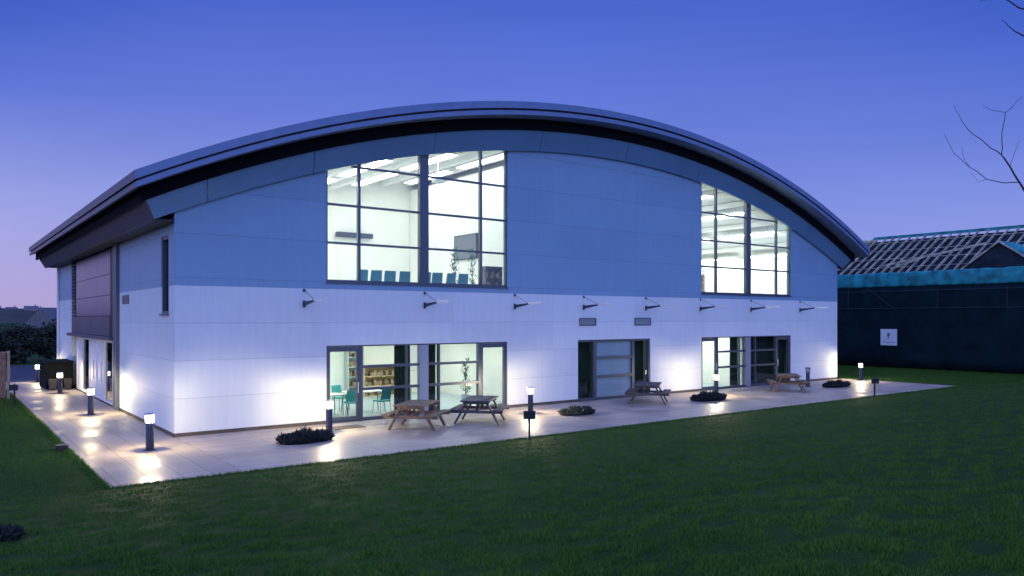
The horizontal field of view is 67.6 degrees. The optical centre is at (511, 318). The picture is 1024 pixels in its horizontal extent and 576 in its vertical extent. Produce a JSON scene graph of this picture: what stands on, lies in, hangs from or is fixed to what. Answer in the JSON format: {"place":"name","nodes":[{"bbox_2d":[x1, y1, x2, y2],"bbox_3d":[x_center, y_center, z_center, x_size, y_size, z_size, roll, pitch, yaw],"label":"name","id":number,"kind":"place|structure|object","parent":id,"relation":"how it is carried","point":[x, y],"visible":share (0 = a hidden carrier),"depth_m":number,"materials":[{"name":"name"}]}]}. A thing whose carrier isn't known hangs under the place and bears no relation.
{"place":"outdoors","nodes":[
{"label":"outdoors","id":0,"kind":"place"},
{"bbox_2d":[0,308,38,322],"bbox_3d":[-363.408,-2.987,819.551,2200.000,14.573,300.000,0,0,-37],"label":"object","id":1,"kind":"structure","parent":0,"point":[20,315],"depth_m":638.30,"materials":[{"name":"grey"}]},
{"bbox_2d":[4,306,18,309],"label":"house","id":2,"kind":"structure","parent":1,"relation":"on","point":[12,308],"depth_m":677.07,"materials":[{"name":"stone"}]},
{"bbox_2d":[23,304,38,309],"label":"house","id":3,"kind":"structure","parent":1,"relation":"on","point":[35,307],"depth_m":671.64,"materials":[{"name":"stone"}]},
{"bbox_2d":[6,365,38,382],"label":"road","id":4,"kind":"structure","parent":0,"point":[22,373],"depth_m":46.28,"materials":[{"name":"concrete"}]},
{"bbox_2d":[24,307,56,345],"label":"house","id":5,"kind":"structure","parent":0,"point":[40,316],"depth_m":93.23,"materials":[{"name":"stone"}]},
{"bbox_2d":[6,381,243,488],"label":"path","id":6,"kind":"structure","parent":0,"point":[107,442],"depth_m":20.39,"materials":[{"name":"beige concrete"}]},
{"bbox_2d":[35,364,38,381],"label":"bollard light","id":7,"kind":"object","parent":6,"relation":"on","point":[37,376],"visible":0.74,"depth_m":39.75,"materials":[{"name":"metal"}]},
{"bbox_2d":[48,378,56,389],"bbox_3d":[-21.199,3.030,35.290,0.370,0.540,0.420,0,0,-37],"label":"wheelie bin","id":8,"kind":"object","parent":6,"relation":"on","point":[52,383],"visible":0.89,"depth_m":35.16,"materials":[{"name":"black plastic"}]},
{"bbox_2d":[38,359,74,389],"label":"bin store","id":9,"kind":"structure","parent":6,"relation":"on","point":[49,368],"depth_m":36.12,"materials":[{"name":"brown wood"}]},
{"bbox_2d":[57,372,62,392],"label":"bollard light","id":10,"kind":"object","parent":6,"relation":"on","point":[59,384],"visible":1,"depth_m":33.87,"materials":[{"name":"metal"}]},
{"bbox_2d":[62,378,72,388],"bbox_3d":[-20.721,3.030,35.653,0.370,0.540,0.420,0,0,-37],"label":"wheelie bin","id":11,"kind":"object","parent":6,"relation":"on","point":[67,383],"visible":1,"depth_m":35.52,"materials":[{"name":"black plastic"}]},
{"bbox_2d":[86,387,95,414],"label":"bollard light","id":12,"kind":"object","parent":6,"relation":"on","point":[90,404],"visible":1,"depth_m":26.22,"materials":[{"name":"metal"}]},
{"bbox_2d":[143,413,156,450],"bbox_3d":[-9.106,2.833,19.235,0.320,0.935,0.320,0,0,-37],"label":"bollard light","id":13,"kind":"object","parent":6,"relation":"on","point":[149,436],"visible":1,"depth_m":19.16,"materials":[{"name":"grey metal"}]},
{"bbox_2d":[0,323,838,410],"bbox_3d":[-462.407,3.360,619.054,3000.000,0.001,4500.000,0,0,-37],"label":"ground","id":14,"kind":"structure","parent":0,"point":[33,359],"depth_m":64.60,"materials":[{"name":"green plant"}]},
{"bbox_2d":[0,333,14,358],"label":"bushy tree","id":15,"kind":"object","parent":14,"relation":"on","point":[2,349],"visible":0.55,"depth_m":57.11,"materials":[{"name":"green plant"}]},
{"bbox_2d":[0,323,56,363],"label":"bushy tree","id":16,"kind":"object","parent":14,"relation":"on","point":[21,349],"visible":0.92,"depth_m":57.83,"materials":[{"name":"green plant"}]},
{"bbox_2d":[28,318,56,358],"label":"bushy tree","id":17,"kind":"object","parent":14,"relation":"on","point":[48,329],"visible":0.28,"depth_m":60.05,"materials":[{"name":"green plant"}]},
{"bbox_2d":[29,101,869,436],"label":"arched building","id":18,"kind":"structure","parent":14,"relation":"on","point":[185,279],"depth_m":29.09,"materials":[{"name":"white paint"}]},
{"bbox_2d":[159,236,168,314],"bbox_3d":[-9.997,-1.240,22.198,0.260,2.280,0.960,0,0,-37],"label":"window","id":19,"kind":"structure","parent":18,"relation":"in","point":[165,241],"depth_m":22.50,"materials":[{"name":"grey glass"}]},
{"bbox_2d":[303,289,326,306],"bbox_3d":[-5.929,-0.635,22.940,0.090,0.570,1.600,0,0,-37],"label":"wall bracket","id":20,"kind":"object","parent":18,"relation":"attached to","point":[305,303],"depth_m":23.09,"materials":[{"name":"grey metal"}]},
{"bbox_2d":[328,177,337,182],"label":"pendant light","id":21,"kind":"object","parent":18,"relation":"hanging from","point":[330,179],"visible":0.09,"depth_m":30.24,"materials":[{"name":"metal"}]},
{"bbox_2d":[330,393,347,414],"bbox_3d":[-6.135,2.911,25.678,0.700,0.742,1.100,0,0,36],"label":"table","id":22,"kind":"object","parent":18,"relation":"on","point":[335,394],"visible":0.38,"depth_m":25.90,"materials":[{"name":"grey laminate"}]},
{"bbox_2d":[331,385,349,410],"bbox_3d":[-6.164,2.841,27.446,0.540,0.882,0.464,0,0,41],"label":"chair","id":23,"kind":"object","parent":18,"relation":"on","point":[336,388],"visible":0.76,"depth_m":27.53,"materials":[{"name":"teal plastic"}]},
{"bbox_2d":[328,346,358,421],"bbox_3d":[-5.389,2.085,24.445,1.090,2.370,0.125,0,0,-37],"label":"door","id":24,"kind":"structure","parent":18,"relation":"in","point":[330,349],"depth_m":24.56,"materials":[{"name":"grey"}]},
{"bbox_2d":[343,390,355,414],"bbox_3d":[-5.424,2.841,25.805,0.464,0.882,0.540,0,0,-23],"label":"chair","id":25,"kind":"object","parent":18,"relation":"on","point":[350,397],"visible":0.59,"depth_m":25.58,"materials":[{"name":"teal plastic"}]},
{"bbox_2d":[344,347,363,396],"bbox_3d":[-6.637,2.230,32.135,0.700,2.100,0.400,0,0,-37],"label":"bookshelf","id":26,"kind":"object","parent":18,"relation":"on","point":[349,370],"visible":0.49,"depth_m":31.99,"materials":[{"name":"white wood"}]},
{"bbox_2d":[335,231,372,238],"bbox_3d":[-7.384,-3.910,35.853,1.800,0.220,0.250,0,0,-37],"label":"ceiling beam cover","id":27,"kind":"object","parent":18,"relation":"attached to","point":[352,235],"visible":1,"depth_m":35.66,"materials":[{"name":"grey metal"}]},
{"bbox_2d":[356,269,367,280],"bbox_3d":[-5.121,-1.199,25.665,0.464,0.882,0.540,0,0,-37],"label":"chair","id":28,"kind":"object","parent":18,"relation":"on","point":[364,275],"visible":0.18,"depth_m":25.51,"materials":[{"name":"teal fabric"}]},
{"bbox_2d":[341,389,385,411],"bbox_3d":[-5.220,2.911,26.872,1.400,0.742,0.700,0,0,-31],"label":"table","id":29,"kind":"object","parent":18,"relation":"on","point":[369,391],"visible":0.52,"depth_m":26.78,"materials":[{"name":"grey laminate"}]},
{"bbox_2d":[338,159,392,176],"bbox_3d":[-5.426,-5.629,27.971,0.460,0.310,3.600,0,0,-37],"label":"pendant light","id":30,"kind":"object","parent":18,"relation":"hanging from","point":[370,165],"visible":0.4,"depth_m":27.50,"materials":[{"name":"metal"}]},
{"bbox_2d":[351,173,396,185],"bbox_3d":[-5.992,-6.185,33.188,0.460,0.310,3.600,0,0,-37],"label":"pendant light","id":31,"kind":"object","parent":18,"relation":"hanging from","point":[375,178],"visible":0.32,"depth_m":32.89,"materials":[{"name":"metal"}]},
{"bbox_2d":[370,270,381,280],"bbox_3d":[-4.713,-1.199,26.035,0.464,0.882,0.540,0,0,-35],"label":"chair","id":32,"kind":"object","parent":18,"relation":"on","point":[376,275],"visible":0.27,"depth_m":25.83,"materials":[{"name":"teal fabric"}]},
{"bbox_2d":[364,367,393,396],"bbox_3d":[-5.690,2.655,32.790,1.600,1.250,0.400,0,0,-37],"label":"bookshelf","id":33,"kind":"object","parent":18,"relation":"on","point":[378,376],"visible":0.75,"depth_m":32.74,"materials":[{"name":"brown wood"}]},
{"bbox_2d":[372,389,391,413],"bbox_3d":[-4.478,2.841,26.396,0.540,0.882,0.464,0,0,44],"label":"chair","id":34,"kind":"object","parent":18,"relation":"on","point":[385,395],"visible":0.9,"depth_m":26.23,"materials":[{"name":"teal plastic"}]},
{"bbox_2d":[384,271,395,281],"bbox_3d":[-4.283,-1.199,26.375,0.464,0.882,0.540,0,0,-30],"label":"chair","id":35,"kind":"object","parent":18,"relation":"on","point":[389,275],"visible":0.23,"depth_m":26.17,"materials":[{"name":"teal fabric"}]},
{"bbox_2d":[399,271,410,281],"bbox_3d":[-3.825,-1.199,26.681,0.464,0.882,0.540,0,0,-31],"label":"chair","id":36,"kind":"object","parent":18,"relation":"on","point":[404,276],"visible":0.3,"depth_m":26.47,"materials":[{"name":"teal fabric"}]},
{"bbox_2d":[410,345,416,370],"bbox_3d":[-4.261,1.750,34.215,1.460,1.160,0.035,0,0,-37],"label":"whiteboard","id":37,"kind":"object","parent":18,"relation":"attached to","point":[413,353],"visible":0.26,"depth_m":34.10,"materials":[{"name":"metal"}]},
{"bbox_2d":[327,342,506,419],"bbox_3d":[-3.060,2.065,26.257,7.100,2.430,0.190,0,0,-37],"label":"window","id":38,"kind":"structure","parent":18,"relation":"in","point":[423,363],"depth_m":26.16,"materials":[{"name":"grey metal"}]},
{"bbox_2d":[326,151,508,288],"bbox_3d":[-3.036,-3.761,26.225,7.160,5.292,0.230,0,0,-37],"label":"window","id":39,"kind":"structure","parent":18,"relation":"in","point":[423,176],"depth_m":26.18,"materials":[{"name":"grey"}]},
{"bbox_2d":[404,170,452,183],"bbox_3d":[-3.840,-6.560,34.819,0.460,0.310,3.600,0,0,-37],"label":"pendant light","id":40,"kind":"object","parent":18,"relation":"hanging from","point":[415,180],"visible":0.52,"depth_m":34.20,"materials":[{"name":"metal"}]},
{"bbox_2d":[400,153,457,170],"bbox_3d":[-3.274,-6.185,29.602,0.460,0.310,3.600,0,0,-37],"label":"pendant light","id":41,"kind":"object","parent":18,"relation":"hanging from","point":[441,157],"visible":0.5,"depth_m":29.02,"materials":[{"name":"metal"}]},
{"bbox_2d":[431,273,442,282],"bbox_3d":[-2.773,-1.199,27.446,0.464,0.882,0.540,0,0,-30],"label":"chair","id":42,"kind":"object","parent":18,"relation":"on","point":[437,277],"visible":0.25,"depth_m":27.24,"materials":[{"name":"teal fabric"}]},
{"bbox_2d":[424,292,450,307],"bbox_3d":[-2.510,-0.635,25.531,0.090,0.570,1.600,0,0,-37],"label":"wall bracket","id":43,"kind":"object","parent":18,"relation":"attached to","point":[436,302],"depth_m":25.66,"materials":[{"name":"grey metal"}]},
{"bbox_2d":[432,162,444,183],"bbox_3d":[-2.854,-5.799,29.544,0.400,1.102,0.320,0,0,-37],"label":"projector","id":44,"kind":"object","parent":18,"relation":"hanging from","point":[438,181],"visible":0.84,"depth_m":29.50,"materials":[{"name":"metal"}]},
{"bbox_2d":[446,273,455,283],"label":"chair","id":45,"kind":"object","parent":18,"relation":"on","point":[450,277],"visible":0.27,"depth_m":27.63,"materials":[{"name":"teal fabric"}]},
{"bbox_2d":[450,246,458,283],"bbox_3d":[-2.257,-1.838,30.718,0.598,2.156,0.540,0,0,9],"label":"indoor plant","id":46,"kind":"object","parent":18,"relation":"on","point":[453,264],"visible":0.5,"depth_m":30.67,"materials":[{"name":"green plant"}]},
{"bbox_2d":[458,274,468,283],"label":"chair","id":47,"kind":"object","parent":18,"relation":"on","point":[462,278],"visible":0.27,"depth_m":27.91,"materials":[{"name":"teal fabric"}]},
{"bbox_2d":[458,357,470,402],"bbox_3d":[-1.810,2.360,29.841,0.598,1.840,0.543,0,0,-37],"label":"indoor plant","id":48,"kind":"object","parent":18,"relation":"on","point":[465,395],"visible":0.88,"depth_m":29.79,"materials":[{"name":"green plant"}]},
{"bbox_2d":[454,233,477,260],"bbox_3d":[-2.038,-3.150,33.676,0.088,1.100,1.800,0,0,-37],"label":"screen","id":49,"kind":"object","parent":18,"relation":"attached to","point":[465,242],"visible":0.77,"depth_m":33.59,"materials":[{"name":"white plastic"}]},
{"bbox_2d":[467,248,477,283],"bbox_3d":[-1.631,-1.888,31.946,0.586,2.256,0.555,0,0,-37],"label":"indoor plant","id":50,"kind":"object","parent":18,"relation":"on","point":[472,258],"visible":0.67,"depth_m":31.95,"materials":[{"name":"green plant"}]},
{"bbox_2d":[456,153,502,168],"bbox_3d":[-1.122,-6.560,31.233,0.460,0.310,3.600,0,0,-37],"label":"pendant light","id":51,"kind":"object","parent":18,"relation":"hanging from","point":[484,161],"visible":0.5,"depth_m":31.30,"materials":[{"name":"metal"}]},
{"bbox_2d":[482,266,501,284],"bbox_3d":[-0.818,-1.410,30.334,0.800,1.300,0.400,0,0,-37],"label":"bookshelf","id":52,"kind":"object","parent":18,"relation":"on","point":[491,275],"visible":0.47,"depth_m":30.34,"materials":[{"name":"grey wood"}]},
{"bbox_2d":[481,343,504,405],"bbox_3d":[-0.687,2.085,28.009,1.090,2.370,0.125,0,0,-37],"label":"door","id":53,"kind":"structure","parent":18,"relation":"in","point":[484,345],"depth_m":28.17,"materials":[{"name":"grey"}]},
{"bbox_2d":[514,294,542,308],"bbox_3d":[0.582,-0.635,27.874,0.090,0.570,1.600,0,0,-37],"label":"wall bracket","id":54,"kind":"object","parent":18,"relation":"attached to","point":[518,305],"depth_m":28.04,"materials":[{"name":"grey metal"}]},
{"bbox_2d":[583,296,612,309],"bbox_3d":[3.348,-0.635,29.970,0.090,0.570,1.600,0,0,-37],"label":"wall bracket","id":55,"kind":"object","parent":18,"relation":"attached to","point":[587,306],"depth_m":30.13,"materials":[{"name":"grey metal"}]},
{"bbox_2d":[577,338,649,400],"bbox_3d":[4.223,2.065,31.796,4.200,2.430,0.160,0,0,-37],"label":"window","id":56,"kind":"structure","parent":18,"relation":"in","point":[612,360],"depth_m":31.77,"materials":[{"name":"grey metal"}]},
{"bbox_2d":[645,297,674,310],"bbox_3d":[6.217,-0.635,32.145,0.090,0.570,1.600,0,0,-37],"label":"wall bracket","id":57,"kind":"object","parent":18,"relation":"attached to","point":[649,307],"depth_m":32.31,"materials":[{"name":"grey metal"}]},
{"bbox_2d":[702,194,713,198],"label":"pendant light","id":58,"kind":"object","parent":18,"relation":"hanging from","point":[706,196],"visible":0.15,"depth_m":37.20,"materials":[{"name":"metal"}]},
{"bbox_2d":[702,338,716,389],"bbox_3d":[9.116,2.085,35.438,1.090,2.370,0.125,0,0,-37],"label":"door","id":59,"kind":"structure","parent":18,"relation":"in","point":[703,339],"depth_m":35.68,"materials":[{"name":"grey metal"}]},
{"bbox_2d":[700,299,729,310],"bbox_3d":[9.086,-0.635,34.319,0.090,0.570,1.600,0,0,-37],"label":"wall bracket","id":60,"kind":"object","parent":18,"relation":"attached to","point":[703,308],"depth_m":34.38,"materials":[{"name":"grey metal"}]},
{"bbox_2d":[702,257,738,261],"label":"pendant light","id":61,"kind":"object","parent":18,"relation":"hanging from","point":[720,259],"visible":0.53,"depth_m":46.21,"materials":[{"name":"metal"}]},
{"bbox_2d":[702,212,743,219],"bbox_3d":[10.713,-5.493,40.202,0.460,0.310,3.600,0,0,-37],"label":"pendant light","id":62,"kind":"object","parent":18,"relation":"hanging from","point":[712,216],"visible":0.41,"depth_m":39.89,"materials":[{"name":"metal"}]},
{"bbox_2d":[701,335,789,389],"bbox_3d":[11.445,2.065,37.250,7.100,2.430,0.190,0,0,-37],"label":"window","id":63,"kind":"structure","parent":18,"relation":"in","point":[747,349],"depth_m":37.17,"materials":[{"name":"grey metal"}]},
{"bbox_2d":[701,189,791,296],"bbox_3d":[11.469,-3.748,37.218,7.160,5.265,0.230,0,0,-37],"label":"window","id":64,"kind":"structure","parent":18,"relation":"in","point":[747,218],"depth_m":37.15,"materials":[{"name":"grey metal"}]},
{"bbox_2d":[718,231,778,237],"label":"pendant light","id":65,"kind":"object","parent":18,"relation":"hanging from","point":[756,233],"visible":0.85,"depth_m":41.80,"materials":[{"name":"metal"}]},
{"bbox_2d":[750,300,779,311],"bbox_3d":[12.115,-0.635,36.614,0.090,0.570,1.600,0,0,-37],"label":"wall bracket","id":66,"kind":"object","parent":18,"relation":"attached to","point":[751,308],"depth_m":36.74,"materials":[{"name":"grey metal"}]},
{"bbox_2d":[751,253,786,257],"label":"pendant light","id":67,"kind":"object","parent":18,"relation":"hanging from","point":[772,255],"visible":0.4,"depth_m":43.86,"materials":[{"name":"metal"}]},
{"bbox_2d":[777,336,788,382],"bbox_3d":[13.819,2.085,39.002,1.090,2.370,0.125,0,0,-37],"label":"door","id":68,"kind":"structure","parent":18,"relation":"in","point":[778,337],"depth_m":39.20,"materials":[{"name":"grey"}]},
{"bbox_2d":[800,301,828,311],"bbox_3d":[15.462,-0.635,39.151,0.090,0.570,1.600,0,0,-37],"label":"wall bracket","id":69,"kind":"object","parent":18,"relation":"attached to","point":[803,309],"depth_m":39.34,"materials":[{"name":"grey metal"}]},
{"bbox_2d":[0,378,1023,575],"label":"lawn","id":70,"kind":"structure","parent":0,"point":[978,546],"depth_m":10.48,"materials":[{"name":"green plant"}]},
{"bbox_2d":[0,521,26,542],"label":"shrub","id":71,"kind":"object","parent":70,"relation":"on","point":[10,532],"visible":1,"depth_m":9.51,"materials":[{"name":"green plant"}]},
{"bbox_2d":[523,409,535,439],"bbox_3d":[0.470,2.885,20.669,0.340,0.870,0.125,0,0,-3],"label":"socket post","id":72,"kind":"object","parent":70,"relation":"on","point":[528,414],"visible":0.81,"depth_m":20.63,"materials":[{"name":"black plastic"}]},
{"bbox_2d":[871,377,879,395],"bbox_3d":[15.295,2.905,32.217,0.340,0.870,0.125,0,0,-3],"label":"socket post","id":73,"kind":"object","parent":70,"relation":"on","point":[874,380],"visible":0.88,"depth_m":32.17,"materials":[{"name":"black plastic"}]},
{"bbox_2d":[944,0,1023,190],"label":"bare tree","id":74,"kind":"object","parent":70,"relation":"on","point":[1017,179],"visible":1,"depth_m":13.98,"materials":[{"name":"brown plant"}]},
{"bbox_2d":[0,364,1023,501],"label":"side lawn","id":75,"kind":"structure","parent":0,"point":[56,469],"depth_m":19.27,"materials":[{"name":"green plant"}]},
{"bbox_2d":[0,351,9,398],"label":"wooden fence","id":76,"kind":"object","parent":75,"relation":"on","point":[2,374],"visible":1,"depth_m":31.69,"materials":[{"name":"brown wood"}]},
{"bbox_2d":[9,384,17,404],"bbox_3d":[-19.172,2.935,29.435,0.340,0.870,0.125,0,0,-3],"label":"socket post","id":77,"kind":"object","parent":75,"relation":"on","point":[13,387],"visible":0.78,"depth_m":29.39,"materials":[{"name":"black plastic"}]},
{"bbox_2d":[55,443,67,451],"bbox_3d":[-11.326,3.245,19.234,0.260,0.150,0.320,0,0,-37],"label":"drain box","id":78,"kind":"object","parent":75,"relation":"on","point":[60,447],"visible":0.99,"depth_m":19.12,"materials":[{"name":"black plastic"}]},
{"bbox_2d":[837,266,1023,373],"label":"wall","id":79,"kind":"structure","parent":75,"relation":"on","point":[964,319],"depth_m":49.36,"materials":[{"name":"metal"}]},
{"bbox_2d":[881,329,896,345],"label":"notice board","id":80,"kind":"object","parent":79,"relation":"attached to","point":[888,336],"visible":1,"depth_m":51.53,"materials":[{"name":"white plastic"}]},
{"bbox_2d":[837,225,1023,373],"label":"roofless building","id":81,"kind":"structure","parent":75,"relation":"on","point":[987,249],"depth_m":52.12,"materials":[{"name":"metal"}]},
{"bbox_2d":[0,0,1023,308],"label":"sky","id":82,"kind":"structure","parent":0,"point":[851,102],"materials":[{"name":"blue"}]},
{"bbox_2d":[175,378,950,471],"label":"patio","id":83,"kind":"structure","parent":0,"point":[250,449],"depth_m":23.86,"materials":[{"name":"beige concrete"}]},
{"bbox_2d":[275,425,334,444],"bbox_3d":[-5.542,3.072,20.550,1.723,0.481,1.033,0,0,-43],"label":"shrub","id":84,"kind":"object","parent":83,"relation":"on","point":[304,435],"visible":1,"depth_m":20.24,"materials":[{"name":"green plant"}]},
{"bbox_2d":[325,400,334,431],"bbox_3d":[-5.330,2.833,22.298,0.320,0.935,0.320,0,0,-37],"label":"bollard light","id":85,"kind":"object","parent":83,"relation":"on","point":[329,422],"visible":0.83,"depth_m":22.22,"materials":[{"name":"metal"}]},
{"bbox_2d":[333,424,365,429],"bbox_3d":[-5.012,3.288,23.203,1.000,0.017,0.600,0,0,-37],"label":"door mat","id":86,"kind":"object","parent":83,"relation":"on","point":[346,427],"depth_m":23.16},
{"bbox_2d":[381,399,450,430],"bbox_3d":[-2.872,2.926,23.194,1.690,0.766,1.650,0,0,12],"label":"picnic table","id":87,"kind":"object","parent":83,"relation":"on","point":[406,407],"visible":1,"depth_m":22.72,"materials":[{"name":"brown wood"}]},
{"bbox_2d":[449,395,509,424],"bbox_3d":[-1.022,2.926,24.495,1.690,0.766,1.650,0,0,9],"label":"picnic table","id":88,"kind":"object","parent":83,"relation":"on","point":[478,400],"visible":0.97,"depth_m":23.99,"materials":[{"name":"grey wood"}]},
{"bbox_2d":[10,385,960,489],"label":"curb","id":89,"kind":"structure","parent":83,"relation":"on","point":[87,469],"depth_m":20.00,"materials":[{"name":"grey concrete"}]},
{"bbox_2d":[527,387,533,410],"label":"bollard light","id":90,"kind":"object","parent":83,"relation":"on","point":[530,401],"visible":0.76,"depth_m":26.56,"materials":[{"name":"metal"}]},
{"bbox_2d":[557,404,595,415],"bbox_3d":[2.252,3.120,26.445,1.598,0.379,1.024,0,0,-37],"label":"shrub","id":91,"kind":"object","parent":83,"relation":"on","point":[575,410],"visible":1,"depth_m":26.16,"materials":[{"name":"green plant"}]},
{"bbox_2d":[624,382,670,404],"bbox_3d":[5.354,2.926,30.055,1.690,0.766,1.650,0,0,15],"label":"picnic table","id":92,"kind":"object","parent":83,"relation":"on","point":[648,391],"visible":1,"depth_m":29.57,"materials":[{"name":"brown wood"}]},
{"bbox_2d":[689,390,726,401],"bbox_3d":[7.979,3.088,31.041,1.977,0.443,1.174,0,0,-37],"label":"shrub","id":93,"kind":"object","parent":83,"relation":"on","point":[706,396],"visible":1,"depth_m":30.67,"materials":[{"name":"green plant"}]},
{"bbox_2d":[713,374,718,392],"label":"bollard light","id":94,"kind":"object","parent":83,"relation":"on","point":[716,385],"visible":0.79,"depth_m":32.67,"materials":[{"name":"metal"}]},
{"bbox_2d":[767,373,809,392],"bbox_3d":[12.588,2.926,34.897,1.690,0.766,1.650,0,0,13],"label":"picnic table","id":95,"kind":"object","parent":83,"relation":"on","point":[787,376],"visible":1,"depth_m":34.41,"materials":[{"name":"brown wood"}]},
{"bbox_2d":[805,367,811,386],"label":"bollard light","id":96,"kind":"object","parent":83,"relation":"on","point":[808,374],"visible":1,"depth_m":37.15,"materials":[{"name":"grey metal"}]},
{"bbox_2d":[822,378,850,387],"bbox_3d":[15.741,3.102,37.111,2.153,0.420,0.986,0,0,-37],"label":"shrub","id":97,"kind":"object","parent":83,"relation":"on","point":[837,383],"visible":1,"depth_m":36.73,"materials":[{"name":"green plant"}]},
{"bbox_2d":[858,363,862,379],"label":"bollard light","id":98,"kind":"object","parent":83,"relation":"on","point":[860,373],"visible":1,"depth_m":41.08,"materials":[{"name":"metal"}]},
{"bbox_2d":[702,274,704,291],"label":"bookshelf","id":99,"kind":"object","parent":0,"point":[702,283],"visible":0.05,"depth_m":42.62,"materials":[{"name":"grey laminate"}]}
]}

